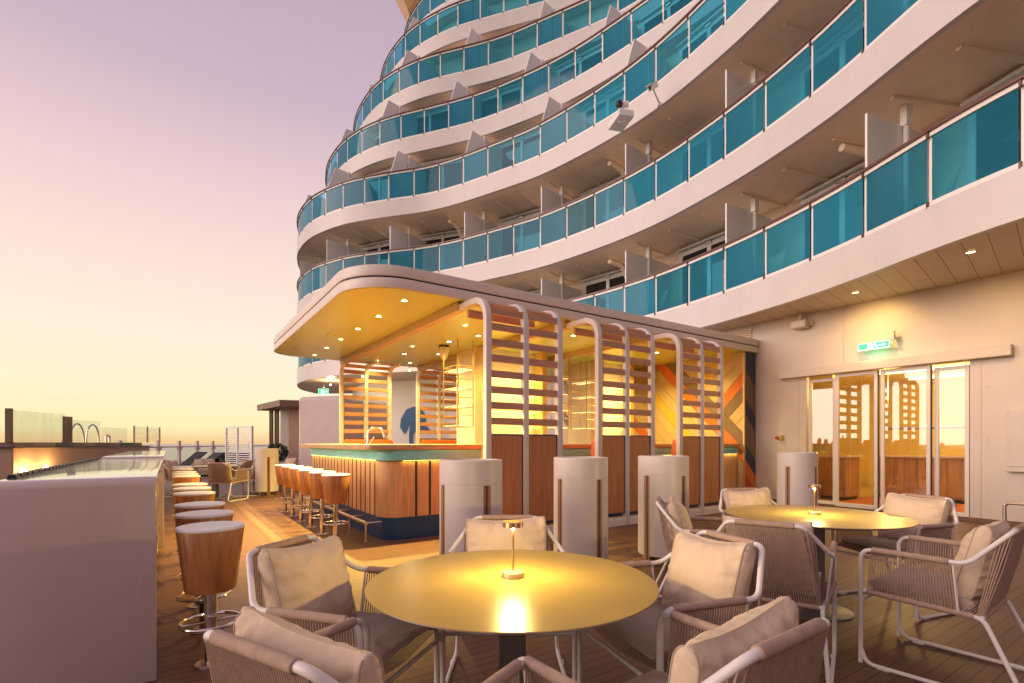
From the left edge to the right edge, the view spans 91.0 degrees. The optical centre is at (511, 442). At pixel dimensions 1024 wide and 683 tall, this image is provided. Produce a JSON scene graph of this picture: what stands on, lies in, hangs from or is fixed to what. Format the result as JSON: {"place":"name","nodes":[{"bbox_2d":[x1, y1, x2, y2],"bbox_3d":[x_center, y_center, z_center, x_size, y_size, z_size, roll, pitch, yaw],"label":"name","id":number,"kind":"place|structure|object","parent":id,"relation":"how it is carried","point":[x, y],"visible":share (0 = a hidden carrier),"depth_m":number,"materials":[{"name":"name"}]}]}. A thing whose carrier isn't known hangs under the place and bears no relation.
{"place":"outdoors","nodes":[
{"label":"outdoors","id":0,"kind":"place"},
{"bbox_2d":[142,444,279,460],"bbox_3d":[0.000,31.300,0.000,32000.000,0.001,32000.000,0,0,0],"label":"sea","id":1,"kind":"structure","parent":0,"point":[186,453],"depth_m":2055.60,"materials":[{"name":"grey liquid"}]},
{"bbox_2d":[0,0,445,443],"label":"sky","id":2,"kind":"structure","parent":0,"point":[160,160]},
{"bbox_2d":[146,461,1023,682],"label":"deck floor","id":3,"kind":"structure","parent":0,"point":[180,654],"depth_m":3.49,"materials":[{"name":"brown wood"}]},
{"bbox_2d":[0,423,150,479],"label":"whirlpool tub","id":4,"kind":"object","parent":3,"relation":"on","point":[15,457],"visible":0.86,"depth_m":10.75,"materials":[{"name":"brown metal"}]},
{"bbox_2d":[18,468,26,472],"bbox_3d":[-9.536,0.580,9.821,0.069,0.170,0.170,0,0,-12],"label":"wall lamp","id":5,"kind":"object","parent":4,"relation":"attached to","point":[21,470],"visible":0.47,"depth_m":9.78,"materials":[{"name":"white"}]},
{"bbox_2d":[5,408,72,442],"bbox_3d":[-10.147,-0.336,11.770,0.100,0.659,4.292,0,0,-12],"label":"glass windbreak","id":6,"kind":"object","parent":4,"relation":"on","point":[67,429],"visible":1,"depth_m":11.30,"materials":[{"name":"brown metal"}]},
{"bbox_2d":[133,426,159,442],"bbox_3d":[-10.835,-0.247,14.968,0.040,0.480,1.550,0,0,-12],"label":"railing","id":7,"kind":"object","parent":4,"relation":"attached to","point":[134,433],"visible":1,"depth_m":14.83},
{"bbox_2d":[0,458,163,682],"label":"standing counter","id":8,"kind":"object","parent":3,"relation":"on","point":[78,569],"visible":0.97,"depth_m":2.58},
{"bbox_2d":[6,458,97,478],"bbox_3d":[-3.599,0.174,4.101,0.040,0.020,3.670,0,0,-34],"label":"bar mat","id":9,"kind":"object","parent":8,"relation":"on","point":[27,473],"visible":1,"depth_m":3.22,"materials":[{"name":"black plastic"}]},
{"bbox_2d":[102,451,165,547],"bbox_3d":[-6.067,0.733,8.282,0.605,1.135,5.280,0,0,-34],"label":"standing counter","id":10,"kind":"object","parent":3,"relation":"on","point":[140,454],"visible":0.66,"depth_m":6.26,"materials":[{"name":"white"}]},
{"bbox_2d":[61,440,268,463],"bbox_3d":[-15.548,0.600,26.872,2.709,1.400,21.021,0,0,10],"label":"deck railing","id":11,"kind":"object","parent":3,"relation":"on","point":[158,447],"visible":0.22,"depth_m":23.65,"materials":[{"name":"metal"}]},
{"bbox_2d":[164,460,200,497],"bbox_3d":[-8.116,0.863,12.293,0.701,0.874,0.695,0,0,-10],"label":"woven armchair","id":12,"kind":"object","parent":3,"relation":"on","point":[168,464],"visible":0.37,"depth_m":12.07,"materials":[{"name":"beige wicker"}]},
{"bbox_2d":[171,468,193,499],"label":"bar stool","id":13,"kind":"object","parent":3,"relation":"on","point":[184,469],"visible":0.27,"depth_m":9.28,"materials":[{"name":"fabric"}]},
{"bbox_2d":[171,471,195,505],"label":"bar stool","id":14,"kind":"object","parent":3,"relation":"on","point":[183,472],"visible":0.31,"depth_m":8.44,"materials":[{"name":"fabric"}]},
{"bbox_2d":[172,473,197,510],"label":"bar stool","id":15,"kind":"object","parent":3,"relation":"on","point":[175,474],"visible":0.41,"depth_m":7.91,"materials":[{"name":"fabric"}]},
{"bbox_2d":[172,475,199,515],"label":"bar stool","id":16,"kind":"object","parent":3,"relation":"on","point":[177,479],"visible":0.34,"depth_m":7.30,"materials":[{"name":"wood"}]},
{"bbox_2d":[172,483,207,533],"bbox_3d":[-3.822,0.891,5.980,0.356,0.818,0.356,0,0,-8],"label":"bar stool","id":17,"kind":"object","parent":3,"relation":"on","point":[187,485],"visible":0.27,"depth_m":5.85,"materials":[{"name":"fabric"}]},
{"bbox_2d":[172,486,210,542],"bbox_3d":[-3.462,0.891,5.450,0.356,0.818,0.356,0,0,44],"label":"bar stool","id":18,"kind":"object","parent":3,"relation":"on","point":[192,488],"visible":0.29,"depth_m":5.34,"materials":[{"name":"fabric"}]},
{"bbox_2d":[179,452,207,465],"bbox_3d":[-14.050,0.847,21.269,0.680,0.906,2.072,0,0,20],"label":"sun lounger","id":19,"kind":"object","parent":3,"relation":"on","point":[191,458],"visible":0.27,"depth_m":21.86,"materials":[{"name":"grey fabric"}]},
{"bbox_2d":[173,491,215,553],"bbox_3d":[-3.105,0.891,4.925,0.356,0.818,0.356,0,0,5],"label":"bar stool","id":20,"kind":"object","parent":3,"relation":"on","point":[187,496],"visible":0.37,"depth_m":4.80,"materials":[{"name":"fabric"}]},
{"bbox_2d":[173,501,225,608],"bbox_3d":[-2.497,0.891,4.030,0.356,0.818,0.356,0,0,-33],"label":"bar stool","id":21,"kind":"object","parent":3,"relation":"on","point":[197,505],"visible":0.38,"depth_m":3.94,"materials":[{"name":"fabric"}]},
{"bbox_2d":[190,459,214,486],"bbox_3d":[-8.296,0.863,13.438,0.695,0.874,0.701,0,0,-10],"label":"woven armchair","id":22,"kind":"object","parent":3,"relation":"on","point":[204,471],"visible":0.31,"depth_m":13.50,"materials":[{"name":"beige wicker"}]},
{"bbox_2d":[174,509,233,634],"bbox_3d":[-2.135,0.891,3.498,0.356,0.818,0.356,0,0,18],"label":"bar stool","id":23,"kind":"object","parent":3,"relation":"on","point":[188,517],"visible":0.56,"depth_m":3.41,"materials":[{"name":"fabric"}]},
{"bbox_2d":[175,521,244,669],"bbox_3d":[-1.775,0.891,2.967,0.356,0.818,0.356,0,0,-20],"label":"bar stool","id":24,"kind":"object","parent":3,"relation":"on","point":[209,553],"visible":0.86,"depth_m":2.86,"materials":[{"name":"wood"}]},
{"bbox_2d":[206,452,223,461],"bbox_3d":[-12.515,0.847,19.748,0.680,0.906,2.072,0,0,30],"label":"sun lounger","id":25,"kind":"object","parent":3,"relation":"on","point":[215,455],"visible":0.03,"depth_m":20.45,"materials":[{"name":"grey fabric"}]},
{"bbox_2d":[192,465,240,496],"bbox_3d":[-7.186,0.930,12.200,1.100,0.740,1.100,0,0,0],"label":"round table","id":26,"kind":"object","parent":3,"relation":"on","point":[215,487],"visible":0.52,"depth_m":12.14,"materials":[{"name":"metal"}]},
{"bbox_2d":[215,452,235,462],"bbox_3d":[-11.816,0.847,19.782,0.680,0.906,2.072,0,0,10],"label":"sun lounger","id":27,"kind":"object","parent":3,"relation":"on","point":[221,459],"visible":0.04,"depth_m":20.46,"materials":[{"name":"black fabric"}]},
{"bbox_2d":[207,462,248,501],"bbox_3d":[-6.476,0.863,11.362,0.695,0.874,0.701,0,0,5],"label":"woven armchair","id":28,"kind":"object","parent":3,"relation":"on","point":[220,473],"visible":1,"depth_m":11.16,"materials":[{"name":"beige wicker"}]},
{"bbox_2d":[225,426,252,481],"bbox_3d":[-9.273,0.370,17.100,1.753,1.860,0.060,0,0,35],"label":"privacy screen","id":29,"kind":"object","parent":3,"relation":"on","point":[237,445],"visible":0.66,"depth_m":17.11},
{"bbox_2d":[225,460,254,494],"bbox_3d":[-6.800,0.863,12.881,0.701,0.874,0.695,0,0,30],"label":"woven armchair","id":30,"kind":"object","parent":3,"relation":"on","point":[246,463],"visible":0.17,"depth_m":12.63,"materials":[{"name":"beige wicker"}]},
{"bbox_2d":[230,453,249,463],"bbox_3d":[-11.268,0.847,20.085,0.680,0.906,2.072,0,0,5],"label":"sun lounger","id":31,"kind":"object","parent":3,"relation":"on","point":[240,457],"visible":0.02,"depth_m":20.80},
{"bbox_2d":[236,463,254,491],"bbox_3d":[-6.915,0.930,13.600,1.000,0.740,1.000,0,0,0],"label":"round table","id":32,"kind":"object","parent":3,"relation":"on","point":[253,481],"visible":0.12,"depth_m":13.54,"materials":[{"name":"metal"}]},
{"bbox_2d":[230,460,260,496],"bbox_3d":[-6.477,0.863,12.503,0.701,0.874,0.695,0,0,-5],"label":"woven armchair","id":33,"kind":"object","parent":3,"relation":"on","point":[252,473],"visible":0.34,"depth_m":12.25,"materials":[{"name":"beige wicker"}]},
{"bbox_2d":[222,492,291,542],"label":"deck border path","id":34,"kind":"structure","parent":3,"relation":"on","point":[269,530],"depth_m":8.29,"materials":[{"name":"brown wood"}]},
{"bbox_2d":[252,448,281,496],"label":"round pillar","id":35,"kind":"structure","parent":3,"relation":"on","point":[266,462],"depth_m":12.19,"materials":[{"name":"white metal"}]},
{"bbox_2d":[267,443,289,461],"bbox_3d":[-7.359,0.634,15.802,0.716,1.333,0.673,0,0,0],"label":"potted shrub","id":36,"kind":"object","parent":3,"relation":"on","point":[284,453],"visible":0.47,"depth_m":15.73,"materials":[{"name":"green plant"}]},
{"bbox_2d":[275,464,294,511],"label":"bar stool","id":37,"kind":"object","parent":3,"relation":"on","point":[279,474],"visible":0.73,"depth_m":9.39,"materials":[{"name":"wood"}]},
{"bbox_2d":[279,458,299,489],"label":"woven armchair","id":38,"kind":"object","parent":3,"relation":"on","point":[295,461],"visible":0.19,"depth_m":14.28,"materials":[{"name":"beige wicker"}]},
{"bbox_2d":[282,465,303,516],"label":"bar stool","id":39,"kind":"object","parent":3,"relation":"on","point":[287,477],"visible":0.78,"depth_m":8.79,"materials":[{"name":"wood"}]},
{"bbox_2d":[290,467,312,521],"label":"bar stool","id":40,"kind":"object","parent":3,"relation":"on","point":[295,478],"visible":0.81,"depth_m":8.22,"materials":[{"name":"wood"}]},
{"bbox_2d":[299,469,322,527],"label":"bar stool","id":41,"kind":"object","parent":3,"relation":"on","point":[305,483],"visible":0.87,"depth_m":7.63,"materials":[{"name":"wood"}]},
{"bbox_2d":[257,396,386,466],"bbox_3d":[-6.396,-0.059,16.930,4.528,2.719,3.268,0,0,40],"label":"deck kiosk","id":42,"kind":"object","parent":3,"relation":"on","point":[309,420],"visible":0.53,"depth_m":15.45,"materials":[{"name":"paint"}]},
{"bbox_2d":[309,471,335,534],"bbox_3d":[-2.704,0.854,7.182,0.356,0.893,0.356,0,0,-19],"label":"bar stool","id":43,"kind":"object","parent":3,"relation":"on","point":[316,484],"visible":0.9,"depth_m":7.06,"materials":[{"name":"wood"}]},
{"bbox_2d":[321,473,349,541],"bbox_3d":[-2.311,0.854,6.603,0.356,0.893,0.356,0,0,21],"label":"bar stool","id":44,"kind":"object","parent":3,"relation":"on","point":[335,488],"visible":0.93,"depth_m":6.49,"materials":[{"name":"wood"}]},
{"bbox_2d":[246,534,445,682],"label":"woven armchair","id":45,"kind":"object","parent":3,"relation":"on","point":[304,582],"visible":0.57,"depth_m":2.09,"materials":[{"name":"beige fabric"}]},
{"bbox_2d":[203,606,530,682],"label":"woven armchair","id":46,"kind":"object","parent":3,"relation":"on","point":[257,646],"visible":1,"depth_m":1.13,"materials":[{"name":"beige fabric"}]},
{"bbox_2d":[339,360,401,443],"bbox_3d":[-3.426,-0.328,12.193,1.286,3.255,0.760,0,0,-34],"label":"slatted screen","id":47,"kind":"object","parent":3,"relation":"on","point":[366,372],"visible":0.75,"depth_m":12.41,"materials":[{"name":"brown wood"}]},
{"bbox_2d":[416,367,456,443],"bbox_3d":[-1.788,-0.328,13.306,1.286,3.255,0.760,0,0,-34],"label":"slatted screen","id":48,"kind":"object","parent":3,"relation":"on","point":[438,409],"visible":0.55,"depth_m":13.47,"materials":[{"name":"brown wood"}]},
{"bbox_2d":[439,458,501,554],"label":"round pillar","id":49,"kind":"structure","parent":3,"relation":"on","point":[470,488],"depth_m":4.03,"materials":[{"name":"paint"}]},
{"bbox_2d":[457,345,546,443],"bbox_3d":[-0.170,-0.347,11.129,1.710,3.295,1.400,0,0,-34],"label":"back bar","id":50,"kind":"object","parent":3,"relation":"on","point":[470,435],"visible":0.3,"depth_m":10.92,"materials":[{"name":"gold metal"}]},
{"bbox_2d":[434,515,576,682],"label":"woven armchair","id":51,"kind":"object","parent":3,"relation":"on","point":[485,532],"visible":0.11,"depth_m":2.84,"materials":[{"name":"beige fabric"}]},
{"bbox_2d":[459,297,562,534],"bbox_3d":[-0.014,-0.328,7.172,1.286,3.255,0.760,0,0,-34],"label":"slatted screen","id":52,"kind":"object","parent":3,"relation":"on","point":[526,457],"visible":0.82,"depth_m":6.86,"materials":[{"name":"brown wood"}]},
{"bbox_2d":[365,550,658,682],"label":"round table","id":53,"kind":"object","parent":3,"relation":"on","point":[475,592],"visible":0.97,"depth_m":1.90,"materials":[{"name":"metal"}]},
{"bbox_2d":[502,520,523,578],"bbox_3d":[0.004,0.444,2.105,0.092,0.231,0.092,0,0,0],"label":"table lamp","id":54,"kind":"object","parent":53,"relation":"on","point":[512,573],"visible":1,"depth_m":2.08,"materials":[{"name":"gold metal"}]},
{"bbox_2d":[299,444,739,541],"bbox_3d":[0.423,0.660,10.480,8.280,1.279,4.160,0,0,-34],"label":"bar counter","id":55,"kind":"object","parent":3,"relation":"on","point":[393,492],"visible":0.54,"depth_m":7.00,"materials":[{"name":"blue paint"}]},
{"bbox_2d":[366,427,387,443],"bbox_3d":[-2.163,-0.118,8.080,0.336,0.276,0.246,0,0,-34],"label":"bar tap","id":56,"kind":"object","parent":55,"relation":"on","point":[383,433],"visible":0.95,"depth_m":8.05,"materials":[{"name":"metal"}]},
{"bbox_2d":[553,456,607,559],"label":"round pillar","id":57,"kind":"structure","parent":3,"relation":"on","point":[581,505],"depth_m":4.72,"materials":[{"name":"white paint"}]},
{"bbox_2d":[568,360,633,443],"bbox_3d":[2.340,-0.347,12.835,1.240,3.295,1.400,0,0,-34],"label":"back bar","id":58,"kind":"object","parent":3,"relation":"on","point":[581,436],"visible":0.3,"depth_m":12.73,"materials":[{"name":"gold metal"}]},
{"bbox_2d":[566,318,654,526],"bbox_3d":[1.624,-0.328,8.285,1.286,3.255,0.760,0,0,-34],"label":"slatted screen","id":59,"kind":"object","parent":3,"relation":"on","point":[624,451],"visible":0.92,"depth_m":7.96,"materials":[{"name":"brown wood"}]},
{"bbox_2d":[564,352,755,487],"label":"chevron wall","id":60,"kind":"structure","parent":3,"relation":"on","point":[739,398],"depth_m":11.45,"materials":[{"name":"multicoloured wood"}]},
{"bbox_2d":[274,264,758,378],"bbox_3d":[0.017,-2.000,11.316,9.010,0.600,6.300,0,0,-34],"label":"bar canopy","id":61,"kind":"object","parent":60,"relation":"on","point":[404,315],"visible":0.69,"depth_m":8.70,"materials":[{"name":"white metal"}]},
{"bbox_2d":[443,339,473,427],"bbox_3d":[-1.074,-1.155,10.031,0.362,1.686,0.626,0,0,-34],"label":"hanging shelf","id":62,"kind":"object","parent":61,"relation":"hanging from","point":[458,370],"visible":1,"depth_m":9.87,"materials":[{"name":"gold metal"}]},
{"bbox_2d":[547,359,568,428],"bbox_3d":[0.965,-1.155,11.416,0.352,1.686,0.626,0,0,-34],"label":"hanging shelf","id":63,"kind":"object","parent":61,"relation":"hanging from","point":[564,379],"visible":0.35,"depth_m":11.25,"materials":[{"name":"gold metal"}]},
{"bbox_2d":[570,357,594,429],"bbox_3d":[1.713,-1.155,12.076,0.332,1.686,0.576,0,0,-34],"label":"hanging shelf","id":64,"kind":"object","parent":61,"relation":"hanging from","point":[580,384],"visible":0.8,"depth_m":12.10,"materials":[{"name":"gold metal"}]},
{"bbox_2d":[631,455,688,570],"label":"round pillar","id":65,"kind":"structure","parent":3,"relation":"on","point":[664,477],"depth_m":5.24,"materials":[{"name":"white paint"}]},
{"bbox_2d":[297,0,1023,525],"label":"ship superstructure","id":66,"kind":"object","parent":3,"relation":"on","point":[767,172],"visible":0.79,"depth_m":11.40,"materials":[{"name":"white paint"}]},
{"bbox_2d":[318,385,328,393],"bbox_3d":[-7.866,-2.221,21.000,0.480,0.390,0.040,0,0,0],"label":"exit sign","id":67,"kind":"object","parent":66,"relation":"attached to","point":[323,390],"visible":1,"depth_m":20.99,"materials":[{"name":"green plastic"}]},
{"bbox_2d":[608,100,633,131],"bbox_3d":[2.810,-8.453,13.019,0.422,0.577,0.660,0,0,-14],"label":"floodlight","id":68,"kind":"object","parent":66,"relation":"attached to","point":[621,119],"visible":1,"depth_m":12.85,"materials":[{"name":"white plastic"}]},
{"bbox_2d":[646,80,661,106],"bbox_3d":[3.567,-8.642,12.487,0.230,0.304,1.095,0,0,31],"label":"security camera","id":69,"kind":"object","parent":66,"relation":"attached to","point":[652,86],"visible":1,"depth_m":12.19,"materials":[{"name":"white plastic"}]},
{"bbox_2d":[775,435,782,439],"bbox_3d":[5.740,-0.110,10.826,0.131,0.110,0.116,0,0,-34],"label":"emergency button","id":70,"kind":"object","parent":66,"relation":"attached to","point":[778,437],"visible":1,"depth_m":10.80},
{"bbox_2d":[790,313,813,329],"bbox_3d":[5.982,-2.514,10.389,0.222,0.308,0.380,0,0,-34],"label":"wall speaker","id":71,"kind":"object","parent":66,"relation":"attached to","point":[800,323],"depth_m":10.32,"materials":[{"name":"beige paint"}]},
{"bbox_2d":[809,378,834,504],"bbox_3d":[6.313,-0.026,10.236,0.050,2.548,0.515,0,0,-34],"label":"sliding door","id":72,"kind":"structure","parent":66,"relation":"in","point":[811,382],"depth_m":10.23,"materials":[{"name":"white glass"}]},
{"bbox_2d":[818,455,862,500],"bbox_3d":[7.415,0.775,11.417,0.800,0.990,0.650,0,0,-34],"label":"service counter","id":73,"kind":"object","parent":66,"relation":"on","point":[848,477],"visible":0.84,"depth_m":11.21,"materials":[{"name":"brown wood"}]},
{"bbox_2d":[835,370,879,509],"bbox_3d":[6.606,-0.048,9.652,0.056,2.593,0.737,0,0,-34],"label":"sliding door","id":74,"kind":"structure","parent":66,"relation":"in","point":[876,505],"depth_m":9.39,"materials":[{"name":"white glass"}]},
{"bbox_2d":[856,331,896,350],"bbox_3d":[6.692,-1.870,9.269,0.607,0.285,0.146,0,0,45],"label":"exit sign","id":75,"kind":"object","parent":66,"relation":"attached to","point":[875,344],"visible":1,"depth_m":9.24,"materials":[{"name":"green plastic"}]},
{"bbox_2d":[881,365,931,509],"bbox_3d":[7.043,-0.048,9.011,0.056,2.593,0.752,0,0,-34],"label":"sliding door","id":76,"kind":"structure","parent":66,"relation":"in","point":[928,368],"depth_m":8.74,"materials":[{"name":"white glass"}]},
{"bbox_2d":[880,454,964,503],"bbox_3d":[9.233,0.775,11.232,0.800,0.990,1.700,0,0,-34],"label":"service counter","id":77,"kind":"object","parent":66,"relation":"on","point":[904,474],"visible":0.5,"depth_m":11.03,"materials":[{"name":"brown wood"}]},
{"bbox_2d":[934,364,969,516],"bbox_3d":[7.468,-0.026,8.536,0.056,2.548,0.472,0,0,-34],"label":"sliding door","id":78,"kind":"structure","parent":66,"relation":"in","point":[937,370],"depth_m":8.50,"materials":[{"name":"white metal"}]},
{"bbox_2d":[1006,410,1023,471],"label":"wall cabinet","id":79,"kind":"object","parent":66,"relation":"attached to","point":[1014,440],"depth_m":7.78,"materials":[{"name":"beige paint"}]},
{"bbox_2d":[1009,411,1023,466],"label":"door","id":80,"kind":"structure","parent":79,"relation":"in","point":[1016,419],"depth_m":7.76,"materials":[{"name":"beige paint"}]},
{"bbox_2d":[577,530,764,682],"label":"woven armchair","id":81,"kind":"object","parent":3,"relation":"on","point":[711,576],"visible":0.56,"depth_m":2.18,"materials":[{"name":"beige fabric"}]},
{"bbox_2d":[517,596,829,682],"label":"woven armchair","id":82,"kind":"object","parent":3,"relation":"on","point":[773,641],"visible":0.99,"depth_m":1.20,"materials":[{"name":"beige fabric"}]},
{"bbox_2d":[646,333,723,515],"bbox_3d":[3.220,-0.328,9.370,1.286,3.255,0.760,0,0,-34],"label":"slatted screen","id":83,"kind":"object","parent":3,"relation":"on","point":[705,454],"visible":0.91,"depth_m":9.06,"materials":[{"name":"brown wood"}]},
{"bbox_2d":[655,496,752,602],"bbox_3d":[1.413,0.866,3.841,0.701,0.868,0.695,0,0,18],"label":"woven armchair","id":84,"kind":"object","parent":3,"relation":"on","point":[675,518],"visible":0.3,"depth_m":3.71,"materials":[{"name":"beige fabric"}]},
{"bbox_2d":[719,487,777,523],"bbox_3d":[2.257,0.861,4.579,0.695,0.878,0.701,0,0,-12],"label":"woven armchair","id":85,"kind":"object","parent":3,"relation":"on","point":[732,497],"visible":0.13,"depth_m":4.68,"materials":[{"name":"beige fabric"}]},
{"bbox_2d":[717,515,837,682],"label":"woven armchair","id":86,"kind":"object","parent":3,"relation":"on","point":[790,571],"visible":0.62,"depth_m":2.80,"materials":[{"name":"beige fabric"}]},
{"bbox_2d":[777,452,817,505],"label":"round pillar","id":87,"kind":"structure","parent":3,"relation":"on","point":[797,473],"depth_m":7.19,"materials":[{"name":"white paint"}]},
{"bbox_2d":[725,505,919,621],"bbox_3d":[2.348,0.930,3.915,1.280,0.740,1.280,0,0,0],"label":"round table","id":88,"kind":"object","parent":3,"relation":"on","point":[831,518],"visible":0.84,"depth_m":3.82,"materials":[{"name":"metal"}]},
{"bbox_2d":[808,485,820,514],"bbox_3d":[2.358,0.444,3.924,0.092,0.231,0.092,0,0,0],"label":"table lamp","id":89,"kind":"object","parent":88,"relation":"on","point":[814,487],"visible":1,"depth_m":3.90,"materials":[{"name":"gold metal"}]},
{"bbox_2d":[831,492,974,619],"bbox_3d":[3.168,0.863,4.098,0.701,0.874,0.695,0,0,-19],"label":"woven armchair","id":90,"kind":"object","parent":3,"relation":"on","point":[930,514],"visible":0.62,"depth_m":4.03,"materials":[{"name":"beige fabric"}]},
{"bbox_2d":[858,520,1023,682],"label":"woven armchair","id":91,"kind":"object","parent":3,"relation":"on","point":[982,566],"visible":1,"depth_m":2.73,"materials":[{"name":"beige fabric"}]},
{"bbox_2d":[1002,501,1023,521],"bbox_3d":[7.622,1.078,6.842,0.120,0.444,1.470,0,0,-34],"label":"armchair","id":92,"kind":"object","parent":3,"relation":"on","point":[1004,511],"visible":0.64,"depth_m":7.38,"materials":[{"name":"metal"}]}
]}

